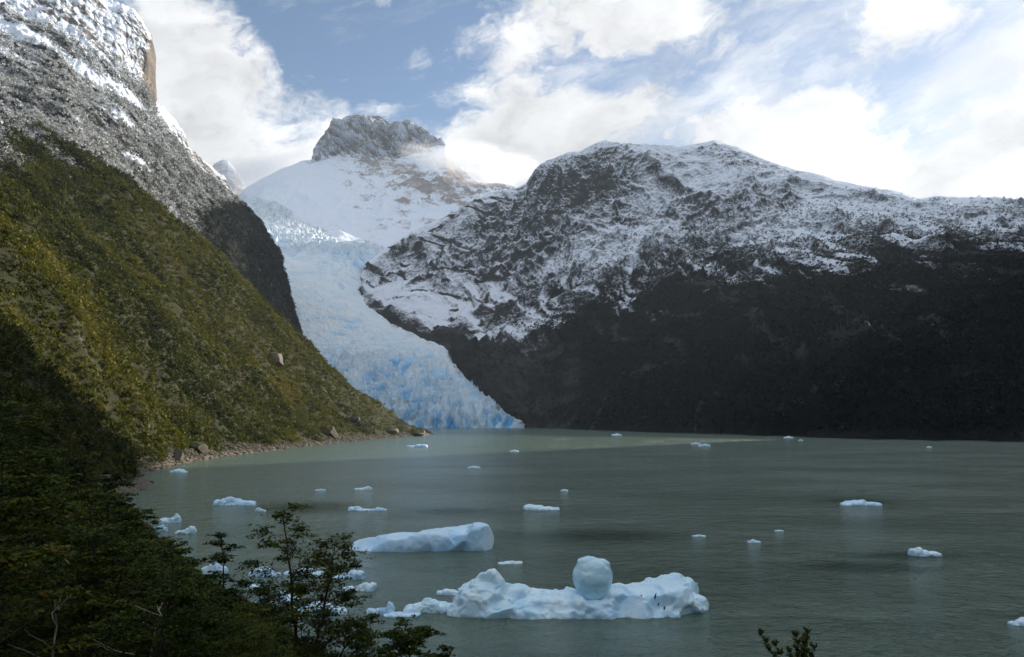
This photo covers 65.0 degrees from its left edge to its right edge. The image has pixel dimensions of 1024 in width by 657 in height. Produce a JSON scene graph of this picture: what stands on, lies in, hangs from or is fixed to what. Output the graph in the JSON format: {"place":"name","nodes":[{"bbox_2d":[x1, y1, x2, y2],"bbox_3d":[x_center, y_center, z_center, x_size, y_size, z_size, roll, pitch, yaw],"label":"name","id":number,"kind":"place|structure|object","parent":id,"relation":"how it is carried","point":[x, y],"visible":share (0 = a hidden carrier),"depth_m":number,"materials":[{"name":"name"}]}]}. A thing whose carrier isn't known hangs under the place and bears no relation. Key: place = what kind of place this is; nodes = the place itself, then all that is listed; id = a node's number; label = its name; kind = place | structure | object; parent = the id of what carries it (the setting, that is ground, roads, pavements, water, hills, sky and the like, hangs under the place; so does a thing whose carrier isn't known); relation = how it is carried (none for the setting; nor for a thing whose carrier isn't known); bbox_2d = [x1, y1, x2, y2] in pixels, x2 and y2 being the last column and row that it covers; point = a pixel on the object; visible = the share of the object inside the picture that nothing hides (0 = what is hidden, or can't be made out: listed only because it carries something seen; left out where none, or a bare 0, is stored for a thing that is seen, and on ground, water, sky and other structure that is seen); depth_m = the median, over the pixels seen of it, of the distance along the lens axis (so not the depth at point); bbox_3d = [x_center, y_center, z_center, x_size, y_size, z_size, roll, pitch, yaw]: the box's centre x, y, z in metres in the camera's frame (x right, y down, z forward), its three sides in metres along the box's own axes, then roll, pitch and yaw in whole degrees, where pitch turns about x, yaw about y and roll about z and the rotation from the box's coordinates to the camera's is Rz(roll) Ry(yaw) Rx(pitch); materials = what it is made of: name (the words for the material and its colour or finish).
{"place":"outdoors","nodes":[
{"label":"outdoors","id":0,"kind":"place"},
{"bbox_2d":[0,0,295,324],"bbox_3d":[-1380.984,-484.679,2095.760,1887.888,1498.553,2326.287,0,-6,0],"label":"mountain","id":1,"kind":"structure","parent":0,"point":[121,30],"depth_m":1847.92,"materials":[{"name":"grey stone"}]},
{"bbox_2d":[0,0,303,334],"bbox_3d":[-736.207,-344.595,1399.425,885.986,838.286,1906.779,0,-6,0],"label":"frosted scrub","id":2,"kind":"object","parent":1,"relation":"on","point":[15,112],"visible":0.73,"depth_m":1636.62,"materials":[{"name":"grey plant"}]},
{"bbox_2d":[0,116,433,643],"bbox_3d":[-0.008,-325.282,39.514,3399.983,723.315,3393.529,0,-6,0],"label":"hill","id":3,"kind":"structure","parent":0,"point":[143,481],"depth_m":637.70,"materials":[{"name":"green plant"}]},
{"bbox_2d":[0,400,13,426],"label":"southern beech","id":4,"kind":"object","parent":3,"relation":"on","point":[8,407],"visible":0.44,"depth_m":187.19,"materials":[{"name":"green plant"}]},
{"bbox_2d":[0,466,34,505],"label":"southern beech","id":5,"kind":"object","parent":3,"relation":"on","point":[7,488],"visible":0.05,"depth_m":72.88,"materials":[{"name":"green plant"}]},
{"bbox_2d":[0,568,48,656],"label":"southern beech","id":6,"kind":"object","parent":3,"relation":"on","point":[21,571],"visible":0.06,"depth_m":29.01,"materials":[{"name":"green plant"}]},
{"bbox_2d":[11,444,69,504],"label":"southern beech","id":7,"kind":"object","parent":3,"relation":"on","point":[47,446],"visible":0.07,"depth_m":81.25,"materials":[{"name":"green plant"}]},
{"bbox_2d":[8,586,79,656],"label":"dead tree","id":8,"kind":"object","parent":3,"relation":"on","point":[55,632],"visible":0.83,"depth_m":14.56,"materials":[{"name":"grey wood"}]},
{"bbox_2d":[13,488,78,554],"bbox_3d":[-34.373,15.527,59.172,5.293,7.522,6.394,-2,-7,17],"label":"southern beech","id":9,"kind":"object","parent":3,"relation":"on","point":[48,493],"visible":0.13,"depth_m":59.46,"materials":[{"name":"green plant"}]},
{"bbox_2d":[0,463,99,656],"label":"southern beech","id":10,"kind":"object","parent":3,"relation":"on","point":[23,582],"visible":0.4,"depth_m":17.34,"materials":[{"name":"green plant"}]},
{"bbox_2d":[18,444,86,525],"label":"southern beech","id":11,"kind":"object","parent":3,"relation":"on","point":[44,465],"visible":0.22,"depth_m":70.04,"materials":[{"name":"green plant"}]},
{"bbox_2d":[2,605,116,656],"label":"southern beech","id":12,"kind":"object","parent":3,"relation":"on","point":[42,647],"visible":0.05,"depth_m":25.47,"materials":[{"name":"green plant"}]},
{"bbox_2d":[0,538,124,656],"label":"southern beech","id":13,"kind":"object","parent":3,"relation":"on","point":[4,645],"visible":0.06,"depth_m":22.25,"materials":[{"name":"green plant"}]},
{"bbox_2d":[0,400,130,656],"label":"southern beech","id":14,"kind":"object","parent":3,"relation":"on","point":[36,505],"visible":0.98,"depth_m":14.44,"materials":[{"name":"green plant"}]},
{"bbox_2d":[0,307,141,486],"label":"thicket","id":15,"kind":"object","parent":3,"relation":"on","point":[93,441],"visible":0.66,"depth_m":260.88,"materials":[{"name":"green plant"}]},
{"bbox_2d":[42,458,99,521],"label":"southern beech","id":16,"kind":"object","parent":3,"relation":"on","point":[71,463],"visible":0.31,"depth_m":77.72,"materials":[{"name":"green plant"}]},
{"bbox_2d":[59,480,82,523],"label":"southern beech","id":17,"kind":"object","parent":3,"relation":"on","point":[75,489],"visible":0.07,"depth_m":84.02,"materials":[{"name":"green plant"}]},
{"bbox_2d":[57,488,115,554],"bbox_3d":[-32.882,16.666,61.713,6.645,8.579,6.970,6,-9,-44],"label":"southern beech","id":18,"kind":"object","parent":3,"relation":"on","point":[87,491],"visible":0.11,"depth_m":62.25,"materials":[{"name":"green plant"}]},
{"bbox_2d":[0,492,193,656],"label":"southern beech","id":19,"kind":"object","parent":3,"relation":"on","point":[110,506],"visible":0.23,"depth_m":20.26,"materials":[{"name":"green plant"}]},
{"bbox_2d":[0,489,213,656],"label":"southern beech","id":20,"kind":"object","parent":3,"relation":"on","point":[90,569],"visible":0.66,"depth_m":16.51,"materials":[{"name":"green plant"}]},
{"bbox_2d":[85,466,145,541],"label":"southern beech","id":21,"kind":"object","parent":3,"relation":"on","point":[115,478],"visible":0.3,"depth_m":73.56,"materials":[{"name":"green plant"}]},
{"bbox_2d":[80,491,152,541],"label":"southern beech","id":22,"kind":"object","parent":3,"relation":"on","point":[112,514],"visible":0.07,"depth_m":66.43,"materials":[{"name":"green plant"}]},
{"bbox_2d":[76,525,164,614],"bbox_3d":[-19.869,13.700,37.805,6.690,8.913,5.671,-5,-8,36],"label":"southern beech","id":23,"kind":"object","parent":3,"relation":"on","point":[124,537],"visible":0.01,"depth_m":38.66,"materials":[{"name":"green plant"}]},
{"bbox_2d":[87,602,164,654],"bbox_3d":[-6.959,6.435,14.863,1.589,3.248,1.047,0,-6,0],"label":"dead tree","id":24,"kind":"object","parent":3,"relation":"on","point":[158,609],"visible":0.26,"depth_m":14.92,"materials":[{"name":"grey wood"}]},
{"bbox_2d":[95,545,165,649],"bbox_3d":[-14.287,11.565,28.663,4.903,7.388,5.473,-3,-7,25],"label":"southern beech","id":25,"kind":"object","parent":3,"relation":"on","point":[159,566],"visible":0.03,"depth_m":29.06,"materials":[{"name":"green plant"}]},
{"bbox_2d":[107,507,156,563],"bbox_3d":[-28.054,17.304,56.293,5.943,9.282,7.259,3,-7,-22],"label":"southern beech","id":26,"kind":"object","parent":3,"relation":"on","point":[130,524],"visible":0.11,"depth_m":56.84,"materials":[{"name":"green plant"}]},
{"bbox_2d":[44,529,232,656],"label":"southern beech","id":27,"kind":"object","parent":3,"relation":"on","point":[147,535],"visible":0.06,"depth_m":23.47,"materials":[{"name":"green plant"}]},
{"bbox_2d":[131,508,162,540],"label":"southern beech","id":28,"kind":"object","parent":3,"relation":"on","point":[150,510],"visible":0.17,"depth_m":92.89,"materials":[{"name":"green plant"}]},
{"bbox_2d":[70,546,228,656],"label":"southern beech","id":29,"kind":"object","parent":3,"relation":"on","point":[182,597],"visible":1,"depth_m":12.97,"materials":[{"name":"green plant"}]},
{"bbox_2d":[134,528,166,563],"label":"southern beech","id":30,"kind":"object","parent":3,"relation":"on","point":[152,537],"visible":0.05,"depth_m":78.23,"materials":[{"name":"green plant"}]},
{"bbox_2d":[147,540,182,565],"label":"southern beech","id":31,"kind":"object","parent":3,"relation":"on","point":[168,546],"visible":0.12,"depth_m":70.27,"materials":[{"name":"green plant"}]},
{"bbox_2d":[122,538,210,610],"bbox_3d":[-21.125,17.200,48.190,6.145,8.826,6.353,2,-7,-19],"label":"southern beech","id":32,"kind":"object","parent":3,"relation":"on","point":[183,543],"visible":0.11,"depth_m":48.84,"materials":[{"name":"green plant"}]},
{"bbox_2d":[166,555,184,568],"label":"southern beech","id":33,"kind":"object","parent":3,"relation":"on","point":[176,556],"visible":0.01,"depth_m":64.02,"materials":[{"name":"green plant"}]},
{"bbox_2d":[173,448,183,462],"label":"boulder","id":34,"kind":"object","parent":3,"relation":"on","point":[178,455],"visible":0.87,"depth_m":437.63,"materials":[{"name":"stone"}]},
{"bbox_2d":[156,557,209,597],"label":"southern beech","id":35,"kind":"object","parent":3,"relation":"on","point":[170,564],"visible":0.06,"depth_m":60.36,"materials":[{"name":"green plant"}]},
{"bbox_2d":[168,558,201,588],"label":"southern beech","id":36,"kind":"object","parent":3,"relation":"on","point":[175,561],"visible":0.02,"depth_m":52.55,"materials":[{"name":"green plant"}]},
{"bbox_2d":[119,577,253,656],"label":"southern beech","id":37,"kind":"object","parent":3,"relation":"on","point":[211,622],"visible":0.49,"depth_m":15.27,"materials":[{"name":"green plant"}]},
{"bbox_2d":[143,569,245,656],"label":"southern beech","id":38,"kind":"object","parent":3,"relation":"on","point":[229,599],"visible":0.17,"depth_m":20.61,"materials":[{"name":"green plant"}]},
{"bbox_2d":[190,441,208,453],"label":"boulder","id":39,"kind":"object","parent":3,"relation":"on","point":[200,447],"visible":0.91,"depth_m":486.63,"materials":[{"name":"stone"}]},
{"bbox_2d":[0,113,430,462],"bbox_3d":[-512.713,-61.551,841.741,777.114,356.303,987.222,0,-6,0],"label":"scrub","id":40,"kind":"object","parent":3,"relation":"on","point":[16,235],"visible":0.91,"depth_m":671.07,"materials":[{"name":"green plant"}]},
{"bbox_2d":[192,603,278,656],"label":"southern beech","id":41,"kind":"object","parent":3,"relation":"on","point":[220,645],"visible":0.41,"depth_m":18.67,"materials":[{"name":"green plant"}]},
{"bbox_2d":[217,591,259,622],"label":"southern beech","id":42,"kind":"object","parent":3,"relation":"on","point":[242,593],"depth_m":43.73,"materials":[{"name":"green plant"}]},
{"bbox_2d":[184,531,304,644],"bbox_3d":[-8.464,9.511,24.249,4.127,6.680,2.843,0,-6,0],"label":"southern beech","id":43,"kind":"object","parent":3,"relation":"on","point":[241,582],"visible":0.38,"depth_m":24.44,"materials":[{"name":"green plant"}]},
{"bbox_2d":[235,622,273,656],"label":"southern beech","id":44,"kind":"object","parent":3,"relation":"on","point":[247,629],"visible":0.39,"depth_m":14.58,"materials":[{"name":"green plant"}]},
{"bbox_2d":[98,369,414,493],"bbox_3d":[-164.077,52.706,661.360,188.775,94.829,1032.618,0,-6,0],"label":"shore stones","id":45,"kind":"object","parent":3,"relation":"on","point":[356,436],"visible":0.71,"depth_m":601.29,"materials":[{"name":"brown stone"}]},
{"bbox_2d":[230,622,296,656],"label":"southern beech","id":46,"kind":"object","parent":3,"relation":"on","point":[257,637],"visible":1,"depth_m":13.79,"materials":[{"name":"green plant"}]},
{"bbox_2d":[223,609,305,656],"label":"southern beech","id":47,"kind":"object","parent":3,"relation":"on","point":[286,653],"visible":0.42,"depth_m":16.10,"materials":[{"name":"green plant"}]},
{"bbox_2d":[268,352,283,366],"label":"boulder","id":48,"kind":"object","parent":3,"relation":"on","point":[278,357],"visible":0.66,"depth_m":910.86,"materials":[{"name":"stone"}]},
{"bbox_2d":[287,636,312,646],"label":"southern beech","id":49,"kind":"object","parent":3,"relation":"on","point":[293,638],"visible":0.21,"depth_m":22.04,"materials":[{"name":"green plant"}]},
{"bbox_2d":[238,502,386,656],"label":"southern beech","id":50,"kind":"object","parent":3,"relation":"on","point":[319,647],"visible":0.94,"depth_m":21.23,"materials":[{"name":"green plant"}]},
{"bbox_2d":[328,426,338,437],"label":"boulder","id":51,"kind":"object","parent":3,"relation":"on","point":[332,432],"visible":1,"depth_m":826.75,"materials":[{"name":"stone"}]},
{"bbox_2d":[352,415,359,421],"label":"boulder","id":52,"kind":"object","parent":3,"relation":"on","point":[356,418],"visible":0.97,"depth_m":994.32,"materials":[{"name":"stone"}]},
{"bbox_2d":[383,427,398,434],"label":"boulder","id":53,"kind":"object","parent":3,"relation":"on","point":[393,430],"visible":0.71,"depth_m":1061.06,"materials":[{"name":"stone"}]},
{"bbox_2d":[373,614,445,656],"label":"southern beech","id":54,"kind":"object","parent":3,"relation":"on","point":[403,640],"visible":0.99,"depth_m":16.47,"materials":[{"name":"green plant"}]},
{"bbox_2d":[410,429,424,435],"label":"boulder","id":55,"kind":"object","parent":3,"relation":"on","point":[417,432],"visible":0.7,"depth_m":1127.71,"materials":[{"name":"stone"}]},
{"bbox_2d":[434,644,457,656],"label":"southern beech","id":56,"kind":"object","parent":3,"relation":"on","point":[444,648],"visible":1,"depth_m":14.41,"materials":[{"name":"green plant"}]},
{"bbox_2d":[757,626,817,656],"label":"beech sapling","id":57,"kind":"object","parent":3,"relation":"on","point":[803,641],"visible":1,"depth_m":7.71,"materials":[{"name":"green plant"}]},
{"bbox_2d":[212,159,245,194],"bbox_3d":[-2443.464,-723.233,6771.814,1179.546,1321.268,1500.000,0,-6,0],"label":"mountain","id":58,"kind":"structure","parent":0,"point":[227,170],"depth_m":6509.32,"materials":[{"name":"white snow"}]},
{"bbox_2d":[239,114,516,248],"bbox_3d":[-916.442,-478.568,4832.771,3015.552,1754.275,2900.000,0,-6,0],"label":"mountain peak","id":59,"kind":"structure","parent":0,"point":[381,181],"depth_m":4561.08,"materials":[{"name":"white snow"}]},
{"bbox_2d":[237,193,524,427],"bbox_3d":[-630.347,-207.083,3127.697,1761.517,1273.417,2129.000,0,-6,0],"label":"glacier","id":60,"kind":"object","parent":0,"point":[411,378],"visible":0.31,"depth_m":2393.93,"materials":[{"name":"blue ice"}]},
{"bbox_2d":[113,0,1023,198],"label":"sky","id":61,"kind":"structure","parent":0,"point":[914,98],"materials":[{"name":"white"}]},
{"bbox_2d":[121,428,1023,656],"bbox_3d":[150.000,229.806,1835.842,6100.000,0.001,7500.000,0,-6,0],"label":"lake water","id":62,"kind":"structure","parent":0,"point":[832,573],"depth_m":186.36,"materials":[{"name":"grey liquid"}]},
{"bbox_2d":[154,524,167,530],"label":"ice floe","id":63,"kind":"object","parent":62,"relation":"on","point":[164,528],"visible":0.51,"depth_m":178.75,"materials":[{"name":"white ice"}]},
{"bbox_2d":[159,514,181,522],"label":"ice floe","id":64,"kind":"object","parent":62,"relation":"on","point":[175,518],"visible":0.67,"depth_m":193.36,"materials":[{"name":"white ice"}]},
{"bbox_2d":[169,468,187,472],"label":"ice floe","id":65,"kind":"object","parent":62,"relation":"on","point":[178,470],"visible":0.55,"depth_m":370.22,"materials":[{"name":"white ice"}]},
{"bbox_2d":[174,526,196,533],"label":"ice floe","id":66,"kind":"object","parent":62,"relation":"on","point":[191,530],"visible":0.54,"depth_m":174.55,"materials":[{"name":"white ice"}]},
{"bbox_2d":[201,562,228,573],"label":"ice floe","id":67,"kind":"object","parent":62,"relation":"on","point":[216,566],"visible":0.48,"depth_m":129.91,"materials":[{"name":"white ice"}]},
{"bbox_2d":[213,496,256,505],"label":"ice floe","id":68,"kind":"object","parent":62,"relation":"on","point":[230,500],"visible":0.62,"depth_m":231.68,"materials":[{"name":"white ice"}]},
{"bbox_2d":[255,507,265,511],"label":"ice floe","id":69,"kind":"object","parent":62,"relation":"on","point":[258,509],"visible":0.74,"depth_m":216.28,"materials":[{"name":"white ice"}]},
{"bbox_2d":[248,567,280,576],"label":"ice floe","id":70,"kind":"object","parent":62,"relation":"on","point":[272,573],"visible":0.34,"depth_m":127.56,"materials":[{"name":"white ice"}]},
{"bbox_2d":[255,591,299,610],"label":"ice floe","id":71,"kind":"object","parent":62,"relation":"on","point":[289,596],"visible":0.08,"depth_m":104.57,"materials":[{"name":"white ice"}]},
{"bbox_2d":[283,568,325,575],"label":"ice floe","id":72,"kind":"object","parent":62,"relation":"on","point":[313,573],"visible":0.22,"depth_m":129.00,"materials":[{"name":"white ice"}]},
{"bbox_2d":[296,601,346,614],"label":"ice floe","id":73,"kind":"object","parent":62,"relation":"on","point":[339,608],"visible":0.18,"depth_m":103.14,"materials":[{"name":"white ice"}]},
{"bbox_2d":[334,569,365,579],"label":"ice floe","id":74,"kind":"object","parent":62,"relation":"on","point":[354,574],"visible":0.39,"depth_m":125.12,"materials":[{"name":"white ice"}]},
{"bbox_2d":[342,582,376,591],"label":"ice floe","id":75,"kind":"object","parent":62,"relation":"on","point":[368,587],"visible":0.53,"depth_m":117.06,"materials":[{"name":"white ice"}]},
{"bbox_2d":[348,506,370,510],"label":"ice floe","id":76,"kind":"object","parent":62,"relation":"on","point":[357,508],"visible":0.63,"depth_m":218.07,"materials":[{"name":"white ice"}]},
{"bbox_2d":[354,486,371,489],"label":"ice floe","id":77,"kind":"object","parent":62,"relation":"on","point":[367,488],"visible":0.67,"depth_m":281.96,"materials":[{"name":"white ice"}]},
{"bbox_2d":[370,507,386,510],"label":"ice floe","id":78,"kind":"object","parent":62,"relation":"on","point":[379,509],"visible":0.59,"depth_m":217.96,"materials":[{"name":"white ice"}]},
{"bbox_2d":[366,601,394,614],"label":"ice floe","id":79,"kind":"object","parent":62,"relation":"on","point":[390,608],"visible":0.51,"depth_m":102.89,"materials":[{"name":"white ice"}]},
{"bbox_2d":[383,612,420,617],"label":"ice floe","id":80,"kind":"object","parent":62,"relation":"on","point":[397,614],"visible":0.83,"depth_m":102.01,"materials":[{"name":"white ice"}]},
{"bbox_2d":[406,444,427,446],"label":"ice floe","id":81,"kind":"object","parent":62,"relation":"on","point":[421,445],"visible":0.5,"depth_m":697.77,"materials":[{"name":"white ice"}]},
{"bbox_2d":[349,522,493,551],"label":"iceberg","id":82,"kind":"object","parent":62,"relation":"on","point":[476,536],"visible":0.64,"depth_m":152.16,"materials":[{"name":"white ice"}]},
{"bbox_2d":[403,597,451,612],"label":"ice floe","id":83,"kind":"object","parent":62,"relation":"on","point":[428,605],"visible":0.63,"depth_m":103.90,"materials":[{"name":"white ice"}]},
{"bbox_2d":[436,588,457,594],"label":"ice floe","id":84,"kind":"object","parent":62,"relation":"on","point":[446,591],"visible":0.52,"depth_m":114.33,"materials":[{"name":"white ice"}]},
{"bbox_2d":[498,560,522,563],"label":"ice floe","id":85,"kind":"object","parent":62,"relation":"on","point":[512,562],"visible":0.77,"depth_m":138.75,"materials":[{"name":"white ice"}]},
{"bbox_2d":[523,504,559,510],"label":"ice floe","id":86,"kind":"object","parent":62,"relation":"on","point":[533,507],"visible":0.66,"depth_m":219.80,"materials":[{"name":"white ice"}]},
{"bbox_2d":[447,556,708,619],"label":"iceberg","id":87,"kind":"object","parent":62,"relation":"on","point":[596,593],"visible":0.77,"depth_m":102.57,"materials":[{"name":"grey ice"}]},
{"bbox_2d":[747,539,760,542],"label":"ice floe","id":88,"kind":"object","parent":62,"relation":"on","point":[753,541],"visible":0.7,"depth_m":161.73,"materials":[{"name":"white ice"}]},
{"bbox_2d":[840,499,881,505],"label":"ice floe","id":89,"kind":"object","parent":62,"relation":"on","point":[862,502],"visible":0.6,"depth_m":231.14,"materials":[{"name":"white ice"}]},
{"bbox_2d":[908,547,941,556],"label":"ice floe","id":90,"kind":"object","parent":62,"relation":"on","point":[918,551],"visible":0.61,"depth_m":146.47,"materials":[{"name":"white ice"}]},
{"bbox_2d":[1007,617,1023,625],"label":"ice floe","id":91,"kind":"object","parent":62,"relation":"on","point":[1019,621],"visible":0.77,"depth_m":97.65,"materials":[{"name":"white ice"}]},
{"bbox_2d":[358,140,1023,441],"bbox_3d":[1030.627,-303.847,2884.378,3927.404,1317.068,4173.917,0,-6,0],"label":"mountain","id":92,"kind":"structure","parent":0,"point":[424,282],"depth_m":2474.07,"materials":[{"name":"grey stone"}]},
{"bbox_2d":[461,184,1023,435],"bbox_3d":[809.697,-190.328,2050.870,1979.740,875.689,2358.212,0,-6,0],"label":"dark forest","id":93,"kind":"object","parent":92,"relation":"on","point":[1004,381],"visible":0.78,"depth_m":1619.16,"materials":[{"name":"black plant"}]}
]}

